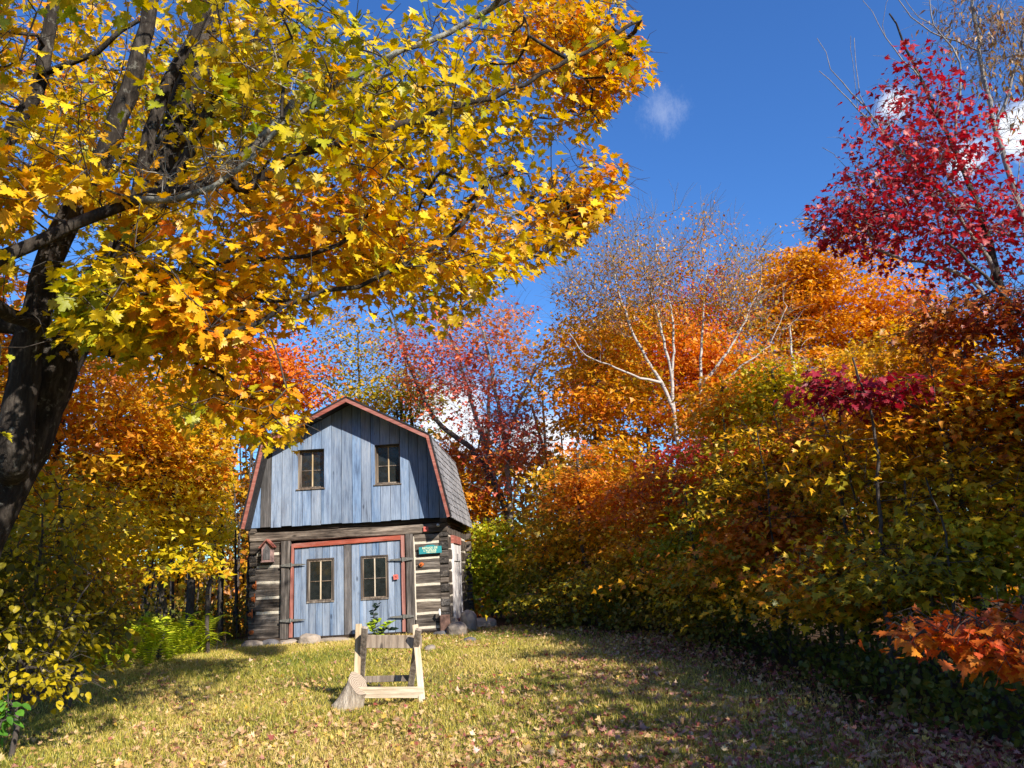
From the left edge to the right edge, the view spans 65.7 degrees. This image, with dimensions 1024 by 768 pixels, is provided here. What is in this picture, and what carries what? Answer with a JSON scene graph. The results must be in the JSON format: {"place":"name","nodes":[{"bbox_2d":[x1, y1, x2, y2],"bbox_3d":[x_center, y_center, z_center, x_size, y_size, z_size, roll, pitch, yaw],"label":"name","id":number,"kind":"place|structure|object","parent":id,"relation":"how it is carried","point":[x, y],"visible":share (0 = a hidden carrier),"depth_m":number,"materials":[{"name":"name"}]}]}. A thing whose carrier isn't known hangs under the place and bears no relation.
{"place":"outdoors","nodes":[
{"label":"outdoors","id":0,"kind":"place"},
{"bbox_2d":[0,529,1023,767],"bbox_3d":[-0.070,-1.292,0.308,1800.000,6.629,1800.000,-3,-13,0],"label":"ground","id":1,"kind":"structure","parent":0,"point":[782,662],"depth_m":9.12,"materials":[{"name":"plant"}]},
{"bbox_2d":[0,688,30,746],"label":"seedling plant","id":2,"kind":"object","parent":1,"relation":"on","point":[4,724],"visible":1,"depth_m":6.81,"materials":[{"name":"green plant"}]},
{"bbox_2d":[0,264,125,466],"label":"maple tree","id":3,"kind":"object","parent":1,"relation":"on","point":[21,286],"visible":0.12,"depth_m":12.38,"materials":[{"name":"orange plant"}]},
{"bbox_2d":[0,466,135,759],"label":"hazel shrub","id":4,"kind":"object","parent":1,"relation":"on","point":[13,653],"visible":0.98,"depth_m":8.00,"materials":[{"name":"yellow plant"}]},
{"bbox_2d":[0,552,158,712],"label":"hazel shrub","id":5,"kind":"object","parent":1,"relation":"on","point":[115,636],"visible":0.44,"depth_m":10.20,"materials":[{"name":"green plant"}]},
{"bbox_2d":[58,637,117,674],"bbox_3d":[-6.847,4.253,12.566,1.200,0.770,1.583,5,-15,-29],"label":"fern","id":6,"kind":"object","parent":1,"relation":"on","point":[96,662],"visible":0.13,"depth_m":12.67,"materials":[{"name":"green plant"}]},
{"bbox_2d":[0,452,211,709],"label":"beech tree","id":7,"kind":"object","parent":1,"relation":"on","point":[113,514],"visible":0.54,"depth_m":10.62,"materials":[{"name":"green plant"}]},
{"bbox_2d":[0,334,240,681],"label":"maple tree","id":8,"kind":"object","parent":1,"relation":"on","point":[131,441],"visible":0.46,"depth_m":13.68,"materials":[{"name":"orange plant"}]},
{"bbox_2d":[0,578,250,658],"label":"undergrowth","id":9,"kind":"object","parent":1,"relation":"on","point":[241,630],"visible":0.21,"depth_m":19.35,"materials":[{"name":"green plant"}]},
{"bbox_2d":[112,623,153,668],"bbox_3d":[-6.389,4.361,13.183,0.873,0.727,1.020,2,-14,-19],"label":"fern","id":10,"kind":"object","parent":1,"relation":"on","point":[129,649],"visible":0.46,"depth_m":13.13,"materials":[{"name":"green plant"}]},
{"bbox_2d":[29,464,239,659],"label":"maple tree","id":11,"kind":"object","parent":1,"relation":"on","point":[213,531],"visible":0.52,"depth_m":14.22,"materials":[{"name":"yellow plant"}]},
{"bbox_2d":[121,621,157,658],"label":"fern","id":12,"kind":"object","parent":1,"relation":"on","point":[134,628],"visible":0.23,"depth_m":14.62,"materials":[{"name":"green plant"}]},
{"bbox_2d":[49,346,251,646],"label":"maple tree","id":13,"kind":"object","parent":1,"relation":"on","point":[190,599],"visible":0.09,"depth_m":16.36,"materials":[{"name":"orange plant"}]},
{"bbox_2d":[133,500,170,616],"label":"young tree","id":14,"kind":"object","parent":1,"relation":"on","point":[146,591],"visible":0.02,"depth_m":18.70,"materials":[{"name":"brown plant"}]},
{"bbox_2d":[129,629,179,666],"bbox_3d":[-6.074,4.446,13.354,0.837,0.586,0.860,-15,-18,40],"label":"fern","id":15,"kind":"object","parent":1,"relation":"on","point":[155,644],"visible":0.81,"depth_m":13.29,"materials":[{"name":"green plant"}]},
{"bbox_2d":[126,616,190,652],"bbox_3d":[-6.742,4.815,15.275,1.142,0.730,1.187,-14,-17,39],"label":"fern","id":16,"kind":"object","parent":1,"relation":"on","point":[147,619],"visible":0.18,"depth_m":15.24,"materials":[{"name":"green plant"}]},
{"bbox_2d":[92,449,239,653],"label":"maple tree","id":17,"kind":"object","parent":1,"relation":"on","point":[199,573],"visible":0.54,"depth_m":13.86,"materials":[{"name":"yellow plant"}]},
{"bbox_2d":[133,616,201,661],"bbox_3d":[-5.988,4.397,13.613,1.043,0.784,1.112,8,-18,-40],"label":"fern","id":18,"kind":"object","parent":1,"relation":"on","point":[167,646],"visible":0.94,"depth_m":13.65,"materials":[{"name":"green plant"}]},
{"bbox_2d":[169,542,174,623],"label":"young tree","id":19,"kind":"object","parent":1,"relation":"on","point":[171,590],"visible":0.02,"depth_m":21.15,"materials":[{"name":"brown plant"}]},
{"bbox_2d":[141,611,209,655],"bbox_3d":[-6.155,4.623,14.645,1.136,0.790,1.302,-10,-15,26],"label":"fern","id":20,"kind":"object","parent":1,"relation":"on","point":[182,622],"visible":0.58,"depth_m":14.67,"materials":[{"name":"green plant"}]},
{"bbox_2d":[170,625,221,654],"bbox_3d":[-6.049,4.791,14.888,1.104,0.566,0.721,-15,-18,41],"label":"fern","id":21,"kind":"object","parent":1,"relation":"on","point":[196,637],"visible":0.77,"depth_m":14.73,"materials":[{"name":"green plant"}]},
{"bbox_2d":[173,612,230,652],"bbox_3d":[-5.829,4.663,14.895,1.101,0.800,1.216,2,-14,-21],"label":"fern","id":22,"kind":"object","parent":1,"relation":"on","point":[211,622],"visible":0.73,"depth_m":14.90,"materials":[{"name":"green plant"}]},
{"bbox_2d":[183,484,248,637],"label":"young tree","id":23,"kind":"object","parent":1,"relation":"on","point":[235,576],"visible":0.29,"depth_m":19.32,"materials":[{"name":"brown plant"}]},
{"bbox_2d":[184,426,249,642],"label":"young tree","id":24,"kind":"object","parent":1,"relation":"on","point":[220,604],"visible":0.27,"depth_m":17.64,"materials":[{"name":"brown plant"}]},
{"bbox_2d":[205,498,248,632],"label":"young tree","id":25,"kind":"object","parent":1,"relation":"on","point":[239,552],"visible":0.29,"depth_m":23.50,"materials":[{"name":"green plant"}]},
{"bbox_2d":[199,435,255,630],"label":"young tree","id":26,"kind":"object","parent":1,"relation":"on","point":[226,527],"visible":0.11,"depth_m":22.70,"materials":[{"name":"orange plant"}]},
{"bbox_2d":[224,447,254,633],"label":"young tree","id":27,"kind":"object","parent":1,"relation":"on","point":[247,578],"visible":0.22,"depth_m":20.43,"materials":[{"name":"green plant"}]},
{"bbox_2d":[241,640,262,646],"bbox_3d":[-5.211,5.314,16.016,0.505,0.275,0.431,-6,-14,17],"label":"stone","id":28,"kind":"object","parent":1,"relation":"on","point":[247,643],"visible":0.38,"depth_m":15.90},
{"bbox_2d":[210,318,359,455],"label":"maple tree","id":29,"kind":"object","parent":1,"relation":"on","point":[289,364],"visible":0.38,"depth_m":23.42,"materials":[{"name":"orange plant"}]},
{"bbox_2d":[298,633,320,643],"bbox_3d":[-4.081,5.186,15.987,0.442,0.314,0.379,-3,-13,7],"label":"stone","id":30,"kind":"object","parent":1,"relation":"on","point":[306,638],"visible":0.57,"depth_m":15.86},
{"bbox_2d":[0,0,662,556],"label":"maple tree","id":31,"kind":"object","parent":1,"relation":"on","point":[126,300],"visible":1,"depth_m":7.02,"materials":[{"name":"yellow plant"}]},
{"bbox_2d":[331,672,366,711],"bbox_3d":[-1.918,3.688,9.410,0.425,0.510,0.402,-3,-13,0],"label":"stump","id":32,"kind":"object","parent":1,"relation":"on","point":[349,698],"visible":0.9,"depth_m":9.31,"materials":[{"name":"beige wood"}]},
{"bbox_2d":[239,396,473,640],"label":"log barn","id":33,"kind":"structure","parent":1,"relation":"on","point":[347,504],"depth_m":16.69,"materials":[{"name":"blue wood"}]},
{"bbox_2d":[258,539,275,562],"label":"bird house","id":34,"kind":"structure","parent":33,"relation":"attached to","point":[267,546],"depth_m":16.54,"materials":[{"name":"brown wood"}]},
{"bbox_2d":[296,449,324,490],"bbox_3d":[-4.300,1.843,17.043,0.615,0.868,0.198,-4,-13,2],"label":"window","id":35,"kind":"structure","parent":33,"relation":"in","point":[310,462],"depth_m":17.10,"materials":[{"name":"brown wood"}]},
{"bbox_2d":[280,544,351,636],"bbox_3d":[-4.048,4.268,16.395,1.475,1.803,0.104,-4,-13,2],"label":"door","id":36,"kind":"structure","parent":33,"relation":"in","point":[323,574],"depth_m":16.40,"materials":[{"name":"blue wood"}]},
{"bbox_2d":[352,540,413,633],"bbox_3d":[-2.660,4.167,16.345,1.291,1.830,0.102,-4,-13,2],"label":"door","id":37,"kind":"structure","parent":33,"relation":"in","point":[373,563],"depth_m":16.38,"materials":[{"name":"blue wood"}]},
{"bbox_2d":[374,444,401,485],"bbox_3d":[-2.648,1.733,16.981,0.590,0.878,0.198,-4,-13,2],"label":"window","id":38,"kind":"structure","parent":33,"relation":"in","point":[387,457],"depth_m":17.03,"materials":[{"name":"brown wood"}]},
{"bbox_2d":[419,545,441,553],"bbox_3d":[-1.696,3.426,16.463,0.470,0.175,0.034,-5,-13,2],"label":"name sign","id":39,"kind":"object","parent":33,"relation":"attached to","point":[427,549],"visible":1,"depth_m":16.45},
{"bbox_2d":[450,535,462,621],"bbox_3d":[-1.232,4.396,17.801,0.090,1.920,1.480,-4,-13,2],"label":"side door","id":40,"kind":"structure","parent":33,"relation":"in","point":[456,541],"depth_m":17.65,"materials":[{"name":"wood"}]},
{"bbox_2d":[289,294,444,425],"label":"birch tree","id":41,"kind":"object","parent":1,"relation":"on","point":[348,335],"visible":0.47,"depth_m":30.57,"materials":[{"name":"brown plant"}]},
{"bbox_2d":[366,602,398,634],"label":"young ash","id":42,"kind":"object","parent":1,"relation":"on","point":[371,625],"visible":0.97,"depth_m":15.55,"materials":[{"name":"green plant"}]},
{"bbox_2d":[354,624,424,701],"bbox_3d":[-1.505,3.436,9.757,0.961,0.966,0.816,-3,-13,0],"label":"sawhorse","id":43,"kind":"object","parent":1,"relation":"on","point":[364,640],"visible":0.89,"depth_m":9.79,"materials":[{"name":"brown wood"}]},
{"bbox_2d":[314,362,469,439],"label":"maple tree","id":44,"kind":"object","parent":1,"relation":"on","point":[381,398],"visible":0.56,"depth_m":26.22,"materials":[{"name":"orange plant"}]},
{"bbox_2d":[0,622,833,728],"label":"grass","id":45,"kind":"structure","parent":1,"relation":"on","point":[300,654],"depth_m":11.56,"materials":[{"name":"plant"}]},
{"bbox_2d":[433,631,446,636],"bbox_3d":[-1.435,5.101,16.073,0.402,0.210,0.309,-3,-16,8],"label":"stone","id":46,"kind":"object","parent":1,"relation":"on","point":[440,632],"visible":0.38,"depth_m":15.97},
{"bbox_2d":[438,609,449,630],"bbox_3d":[-1.377,4.790,16.100,0.224,0.455,0.148,-4,-13,2],"label":"rusty box","id":47,"kind":"object","parent":46,"relation":"on","point":[444,621],"visible":0.93,"depth_m":16.07,"materials":[{"name":"brown metal"}]},
{"bbox_2d":[346,286,567,615],"bbox_3d":[-1.121,1.583,23.075,5.764,10.395,6.545,9,-18,-42],"label":"red maple","id":48,"kind":"object","parent":1,"relation":"on","point":[506,456],"visible":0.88,"depth_m":22.77,"materials":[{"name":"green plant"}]},
{"bbox_2d":[447,621,467,635],"bbox_3d":[-1.102,4.980,15.999,0.432,0.369,0.451,-2,-11,-11],"label":"stone","id":49,"kind":"object","parent":1,"relation":"on","point":[457,628],"visible":0.68,"depth_m":15.85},
{"bbox_2d":[460,610,476,630],"bbox_3d":[-0.942,5.179,17.173,0.373,0.574,0.417,-2,-16,2],"label":"stone","id":50,"kind":"object","parent":1,"relation":"on","point":[468,618],"visible":0.65,"depth_m":17.03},
{"bbox_2d":[433,432,524,553],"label":"maple tree","id":51,"kind":"object","parent":1,"relation":"on","point":[476,506],"visible":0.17,"depth_m":22.74,"materials":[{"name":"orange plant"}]},
{"bbox_2d":[477,618,496,627],"bbox_3d":[-0.639,5.394,17.854,0.604,0.264,0.555,3,-12,-12],"label":"stone","id":52,"kind":"object","parent":1,"relation":"on","point":[483,622],"visible":0.46,"depth_m":17.64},
{"bbox_2d":[0,680,1023,767],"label":"grass","id":53,"kind":"structure","parent":1,"relation":"on","point":[171,723],"depth_m":7.82,"materials":[{"name":"plant"}]},
{"bbox_2d":[0,677,1023,767],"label":"leaf litter","id":54,"kind":"object","parent":1,"relation":"on","point":[709,735],"visible":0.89,"depth_m":7.39,"materials":[{"name":"plant"}]},
{"bbox_2d":[464,512,559,619],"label":"maple tree","id":55,"kind":"object","parent":1,"relation":"on","point":[484,555],"visible":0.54,"depth_m":20.46,"materials":[{"name":"green plant"}]},
{"bbox_2d":[5,350,1023,641],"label":"wood","id":56,"kind":"object","parent":1,"relation":"on","point":[202,587],"depth_m":27.48,"materials":[{"name":"plant"}]},
{"bbox_2d":[510,460,571,601],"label":"young tree","id":57,"kind":"object","parent":1,"relation":"on","point":[514,522],"visible":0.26,"depth_m":19.59,"materials":[{"name":"orange plant"}]},
{"bbox_2d":[504,450,604,620],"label":"young tree","id":58,"kind":"object","parent":1,"relation":"on","point":[537,494],"visible":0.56,"depth_m":18.14,"materials":[{"name":"orange plant"}]},
{"bbox_2d":[470,513,675,633],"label":"maple tree","id":59,"kind":"object","parent":1,"relation":"on","point":[553,591],"visible":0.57,"depth_m":16.39,"materials":[{"name":"green plant"}]},
{"bbox_2d":[514,427,635,624],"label":"maple tree","id":60,"kind":"object","parent":1,"relation":"on","point":[580,479],"visible":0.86,"depth_m":17.25,"materials":[{"name":"orange plant"}]},
{"bbox_2d":[481,300,712,615],"bbox_3d":[2.419,1.612,20.744,6.472,8.912,7.899,-3,-13,0],"label":"maple tree","id":61,"kind":"object","parent":1,"relation":"on","point":[598,411],"visible":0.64,"depth_m":20.76,"materials":[{"name":"orange plant"}]},
{"bbox_2d":[613,483,698,625],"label":"young tree","id":62,"kind":"object","parent":1,"relation":"on","point":[654,537],"visible":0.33,"depth_m":15.49,"materials":[{"name":"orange plant"}]},
{"bbox_2d":[523,292,810,535],"bbox_3d":[4.552,1.921,25.327,8.086,10.478,8.762,-15,-18,42],"label":"maple tree","id":63,"kind":"object","parent":1,"relation":"on","point":[690,364],"visible":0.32,"depth_m":24.85,"materials":[{"name":"orange plant"}]},
{"bbox_2d":[546,442,795,623],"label":"maple tree","id":64,"kind":"object","parent":1,"relation":"on","point":[655,492],"visible":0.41,"depth_m":15.84,"materials":[{"name":"orange plant"}]},
{"bbox_2d":[535,179,812,481],"bbox_3d":[4.056,0.113,19.500,6.490,11.054,6.087,-11,-16,30],"label":"birch tree","id":65,"kind":"object","parent":1,"relation":"on","point":[650,287],"visible":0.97,"depth_m":19.78,"materials":[{"name":"grey plant"}]},
{"bbox_2d":[618,509,733,625],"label":"maple tree","id":66,"kind":"object","parent":1,"relation":"on","point":[679,545],"visible":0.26,"depth_m":14.42,"materials":[{"name":"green plant"}]},
{"bbox_2d":[642,486,720,632],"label":"young tree","id":67,"kind":"object","parent":1,"relation":"on","point":[676,535],"visible":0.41,"depth_m":13.93,"materials":[{"name":"orange plant"}]},
{"bbox_2d":[589,537,800,639],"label":"maple tree","id":68,"kind":"object","parent":1,"relation":"on","point":[672,593],"visible":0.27,"depth_m":13.25,"materials":[{"name":"green plant"}]},
{"bbox_2d":[632,427,776,620],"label":"red maple","id":69,"kind":"object","parent":1,"relation":"on","point":[662,456],"visible":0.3,"depth_m":17.47,"materials":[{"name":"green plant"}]},
{"bbox_2d":[643,260,772,525],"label":"maple tree","id":70,"kind":"object","parent":1,"relation":"on","point":[711,308],"visible":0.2,"depth_m":27.70,"materials":[{"name":"orange plant"}]},
{"bbox_2d":[675,469,748,636],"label":"young tree","id":71,"kind":"object","parent":1,"relation":"on","point":[700,529],"visible":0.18,"depth_m":13.76,"materials":[{"name":"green plant"}]},
{"bbox_2d":[642,358,783,625],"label":"maple tree","id":72,"kind":"object","parent":1,"relation":"on","point":[708,404],"visible":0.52,"depth_m":15.08,"materials":[{"name":"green plant"}]},
{"bbox_2d":[659,410,815,641],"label":"young tree","id":73,"kind":"object","parent":1,"relation":"on","point":[701,453],"visible":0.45,"depth_m":13.26,"materials":[{"name":"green plant"}]},
{"bbox_2d":[636,349,851,506],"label":"maple tree","id":74,"kind":"object","parent":1,"relation":"on","point":[722,365],"visible":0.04,"depth_m":19.37,"materials":[{"name":"orange plant"}]},
{"bbox_2d":[656,483,834,655],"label":"maple tree","id":75,"kind":"object","parent":1,"relation":"on","point":[729,535],"visible":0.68,"depth_m":11.49,"materials":[{"name":"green plant"}]},
{"bbox_2d":[608,390,888,643],"bbox_3d":[4.018,2.151,12.696,5.305,4.152,4.874,-3,-13,0],"label":"maple tree","id":76,"kind":"object","parent":1,"relation":"on","point":[718,483],"visible":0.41,"depth_m":12.32,"materials":[{"name":"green plant"}]},
{"bbox_2d":[495,572,1023,764],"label":"shrub thicket","id":77,"kind":"object","parent":1,"relation":"on","point":[985,694],"visible":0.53,"depth_m":9.17,"materials":[{"name":"green plant"}]},
{"bbox_2d":[697,341,841,617],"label":"maple tree","id":78,"kind":"object","parent":1,"relation":"on","point":[781,381],"visible":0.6,"depth_m":14.12,"materials":[{"name":"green plant"}]},
{"bbox_2d":[703,433,848,663],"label":"young tree","id":79,"kind":"object","parent":1,"relation":"on","point":[775,554],"visible":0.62,"depth_m":11.04,"materials":[{"name":"yellow plant"}]},
{"bbox_2d":[726,411,849,647],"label":"young tree","id":80,"kind":"object","parent":1,"relation":"on","point":[764,535],"visible":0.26,"depth_m":12.02,"materials":[{"name":"yellow plant"}]},
{"bbox_2d":[617,217,963,528],"bbox_3d":[9.721,0.656,26.758,12.597,13.784,8.608,6,-16,-33],"label":"maple tree","id":81,"kind":"object","parent":1,"relation":"on","point":[821,290],"visible":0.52,"depth_m":27.13,"materials":[{"name":"orange plant"}]},
{"bbox_2d":[740,312,853,545],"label":"birch tree","id":82,"kind":"object","parent":1,"relation":"on","point":[790,340],"visible":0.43,"depth_m":22.77,"materials":[{"name":"orange plant"}]},
{"bbox_2d":[741,426,865,646],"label":"young tree","id":83,"kind":"object","parent":1,"relation":"on","point":[834,517],"visible":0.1,"depth_m":12.19,"materials":[{"name":"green plant"}]},
{"bbox_2d":[717,397,894,650],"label":"maple tree","id":84,"kind":"object","parent":1,"relation":"on","point":[780,457],"visible":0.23,"depth_m":12.38,"materials":[{"name":"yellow plant"}]},
{"bbox_2d":[698,405,948,632],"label":"maple tree","id":85,"kind":"object","parent":1,"relation":"on","point":[794,432],"visible":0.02,"depth_m":14.06,"materials":[{"name":"orange plant"}]},
{"bbox_2d":[774,393,892,674],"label":"young tree","id":86,"kind":"object","parent":1,"relation":"on","point":[830,463],"visible":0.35,"depth_m":10.13,"materials":[{"name":"yellow plant"}]},
{"bbox_2d":[777,482,896,662],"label":"young tree","id":87,"kind":"object","parent":1,"relation":"on","point":[829,540],"visible":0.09,"depth_m":10.50,"materials":[{"name":"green plant"}]},
{"bbox_2d":[746,409,947,684],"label":"young tree","id":88,"kind":"object","parent":1,"relation":"on","point":[815,481],"visible":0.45,"depth_m":9.68,"materials":[{"name":"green plant"}]},
{"bbox_2d":[675,515,1023,671],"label":"maple tree","id":89,"kind":"object","parent":1,"relation":"on","point":[814,609],"visible":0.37,"depth_m":9.69,"materials":[{"name":"green plant"}]},
{"bbox_2d":[782,394,928,659],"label":"maple tree","id":90,"kind":"object","parent":1,"relation":"on","point":[817,418],"visible":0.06,"depth_m":11.55,"materials":[{"name":"yellow plant"}]},
{"bbox_2d":[725,341,1023,682],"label":"maple tree","id":91,"kind":"object","parent":1,"relation":"on","point":[885,437],"visible":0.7,"depth_m":8.91,"materials":[{"name":"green plant"}]},
{"bbox_2d":[772,355,996,695],"bbox_3d":[4.124,1.650,8.969,2.153,3.936,1.823,-3,-13,0],"label":"red maple","id":92,"kind":"object","parent":1,"relation":"on","point":[839,396],"visible":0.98,"depth_m":9.12,"materials":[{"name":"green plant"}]},
{"bbox_2d":[761,357,1012,701],"bbox_3d":[4.241,1.562,8.627,2.392,3.915,1.989,-3,-13,0],"label":"young tree","id":93,"kind":"object","parent":1,"relation":"on","point":[911,475],"visible":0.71,"depth_m":8.78,"materials":[{"name":"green plant"}]},
{"bbox_2d":[779,319,996,536],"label":"maple tree","id":94,"kind":"object","parent":1,"relation":"on","point":[846,353],"visible":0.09,"depth_m":17.37,"materials":[{"name":"yellow plant"}]},
{"bbox_2d":[832,480,968,702],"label":"young tree","id":95,"kind":"object","parent":1,"relation":"on","point":[924,536],"visible":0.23,"depth_m":8.58,"materials":[{"name":"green plant"}]},
{"bbox_2d":[789,0,1023,367],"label":"red maple","id":96,"kind":"object","parent":1,"relation":"on","point":[981,238],"visible":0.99,"depth_m":11.16,"materials":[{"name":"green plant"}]},
{"bbox_2d":[836,497,987,679],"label":"young tree","id":97,"kind":"object","parent":1,"relation":"on","point":[921,672],"visible":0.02,"depth_m":9.53,"materials":[{"name":"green plant"}]},
{"bbox_2d":[826,320,1023,666],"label":"maple tree","id":98,"kind":"object","parent":1,"relation":"on","point":[878,362],"visible":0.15,"depth_m":11.21,"materials":[{"name":"orange plant"}]},
{"bbox_2d":[830,332,1023,614],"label":"maple tree","id":99,"kind":"object","parent":1,"relation":"on","point":[970,531],"visible":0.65,"depth_m":8.70,"materials":[{"name":"green plant"}]},
{"bbox_2d":[857,477,1022,717],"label":"young tree","id":100,"kind":"object","parent":1,"relation":"on","point":[962,574],"visible":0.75,"depth_m":7.81,"materials":[{"name":"green plant"}]},
{"bbox_2d":[858,586,1023,690],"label":"maple tree","id":101,"kind":"object","parent":1,"relation":"on","point":[1007,643],"visible":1,"depth_m":5.02,"materials":[{"name":"orange plant"}]},
{"bbox_2d":[858,241,1023,368],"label":"maple tree","id":102,"kind":"object","parent":1,"relation":"on","point":[966,322],"visible":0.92,"depth_m":9.88,"materials":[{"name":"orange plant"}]},
{"bbox_2d":[861,364,1022,702],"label":"young tree","id":103,"kind":"object","parent":1,"relation":"on","point":[911,421],"visible":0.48,"depth_m":8.91,"materials":[{"name":"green plant"}]},
{"bbox_2d":[860,428,1023,680],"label":"young tree","id":104,"kind":"object","parent":1,"relation":"on","point":[920,472],"visible":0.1,"depth_m":9.15,"materials":[{"name":"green plant"}]},
{"bbox_2d":[899,0,1023,237],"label":"cherry tree","id":105,"kind":"object","parent":1,"relation":"on","point":[1004,56],"visible":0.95,"depth_m":12.95,"materials":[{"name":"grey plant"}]},
{"bbox_2d":[0,0,1023,565],"label":"sky","id":106,"kind":"structure","parent":0,"point":[743,103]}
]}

